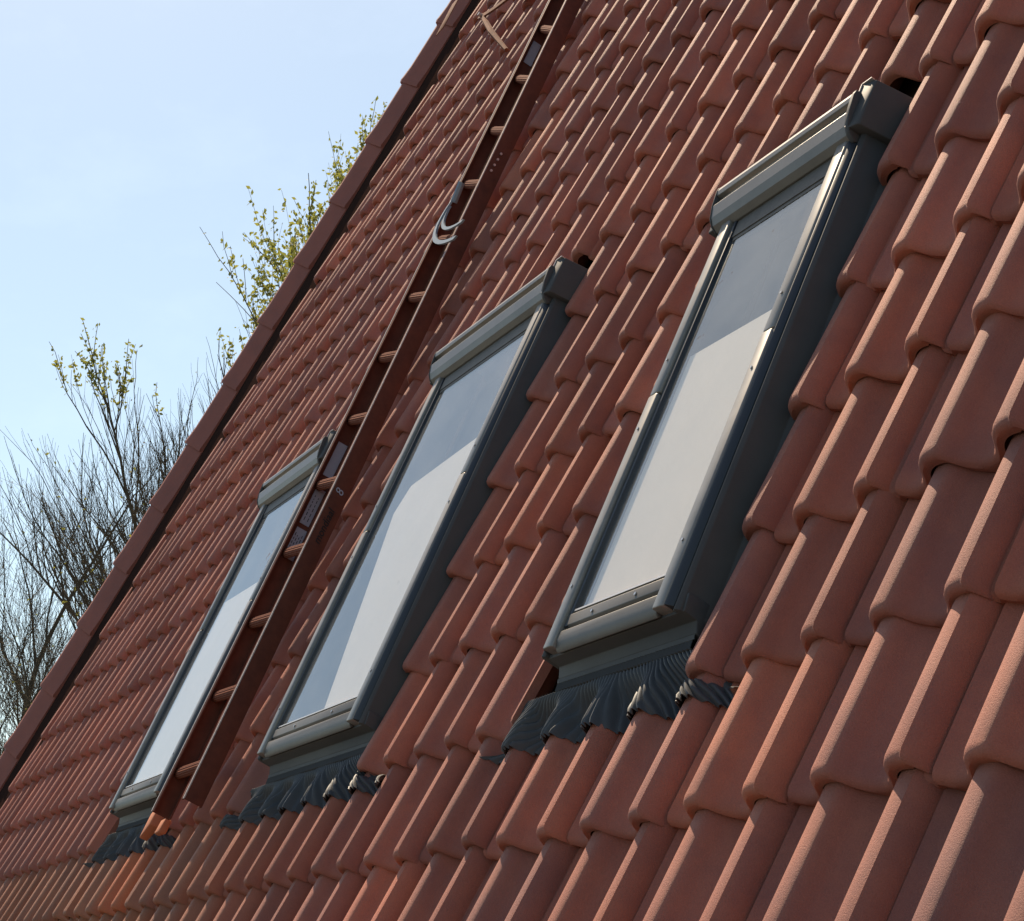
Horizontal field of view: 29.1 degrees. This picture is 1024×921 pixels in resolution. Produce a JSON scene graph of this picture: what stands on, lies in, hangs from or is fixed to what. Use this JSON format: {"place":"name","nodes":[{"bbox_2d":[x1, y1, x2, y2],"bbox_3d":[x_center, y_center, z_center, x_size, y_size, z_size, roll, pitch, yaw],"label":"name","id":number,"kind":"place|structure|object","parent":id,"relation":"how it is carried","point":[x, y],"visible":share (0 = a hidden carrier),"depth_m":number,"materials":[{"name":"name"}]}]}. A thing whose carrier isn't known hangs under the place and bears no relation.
{"place":"outdoors","nodes":[
{"label":"outdoors","id":0,"kind":"place"},
{"bbox_2d":[0,434,182,755],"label":"bare tree","id":1,"kind":"object","parent":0,"point":[13,676],"visible":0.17,"depth_m":26.08,"materials":[{"name":"brown plant"}]},
{"bbox_2d":[1,393,192,746],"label":"bare tree","id":2,"kind":"object","parent":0,"point":[179,428],"visible":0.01,"depth_m":31.84,"materials":[{"name":"brown plant"}]},
{"bbox_2d":[2,334,234,656],"bbox_3d":[-2.892,4.427,21.943,4.613,14.124,5.912,-5,-15,10],"label":"budding tree","id":3,"kind":"object","parent":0,"point":[85,562],"visible":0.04,"depth_m":21.29,"materials":[{"name":"brown plant"}]},
{"bbox_2d":[99,363,202,538],"bbox_3d":[-4.585,6.105,34.329,5.599,17.148,8.257,4,-16,-24],"label":"budding tree","id":4,"kind":"object","parent":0,"point":[159,444],"depth_m":34.95,"materials":[{"name":"green plant"}]},
{"bbox_2d":[0,96,386,630],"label":"leafy tree","id":5,"kind":"object","parent":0,"point":[339,177],"visible":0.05,"depth_m":24.43,"materials":[{"name":"green plant"}]},
{"bbox_2d":[0,0,449,753],"label":"sky","id":6,"kind":"structure","parent":0,"point":[129,129],"materials":[{"name":"blue"}]},
{"bbox_2d":[0,0,1023,920],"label":"tiled roof","id":7,"kind":"structure","parent":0,"point":[670,566],"depth_m":3.57,"materials":[{"name":"tile"}]},
{"bbox_2d":[140,812,163,840],"bbox_3d":[-0.969,0.975,5.342,0.060,0.100,0.089,8,-17,-35],"label":"clay offcut","id":8,"kind":"object","parent":7,"relation":"on","point":[151,825],"visible":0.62,"depth_m":5.31,"materials":[{"name":"orange ceramic"}]},
{"bbox_2d":[154,819,170,835],"bbox_3d":[-0.923,0.967,5.214,0.035,0.042,0.065,4,-16,-24],"label":"clay offcut","id":9,"kind":"object","parent":7,"relation":"on","point":[163,827],"visible":0.9,"depth_m":5.19,"materials":[{"name":"orange ceramic"}]},
{"bbox_2d":[83,429,336,866],"bbox_3d":[-0.797,0.534,5.926,0.753,1.307,0.997,4,-16,-24],"label":"roof window","id":10,"kind":"structure","parent":7,"relation":"in","point":[147,774],"depth_m":5.91,"materials":[{"name":"grey metal"}]},
{"bbox_2d":[151,0,583,819],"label":"roof ladder","id":11,"kind":"object","parent":7,"relation":"on","point":[249,656],"visible":1,"depth_m":5.52,"materials":[{"name":"red paint"}]},
{"bbox_2d":[432,181,464,244],"bbox_3d":[-0.188,-0.733,5.805,0.103,0.294,0.321,-2,-14,0],"label":"strap loop","id":12,"kind":"object","parent":11,"relation":"hanging from","point":[454,199],"visible":1,"depth_m":5.92,"materials":[{"name":"grey plastic"}]},
{"bbox_2d":[219,256,588,830],"bbox_3d":[-0.173,0.171,4.612,0.754,1.305,1.090,4,-16,-24],"label":"roof window","id":13,"kind":"structure","parent":7,"relation":"in","point":[350,673],"depth_m":4.47,"materials":[{"name":"grey metal"}]},
{"bbox_2d":[436,0,508,51],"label":"roof hook","id":14,"kind":"object","parent":7,"relation":"attached to","point":[492,33],"visible":1,"depth_m":7.42,"materials":[{"name":"paint"}]},
{"bbox_2d":[478,77,912,764],"bbox_3d":[0.393,-0.104,3.317,0.677,1.153,0.856,4,-16,-24],"label":"roof window","id":15,"kind":"structure","parent":7,"relation":"in","point":[667,538],"depth_m":3.19,"materials":[{"name":"grey metal"}]}
]}

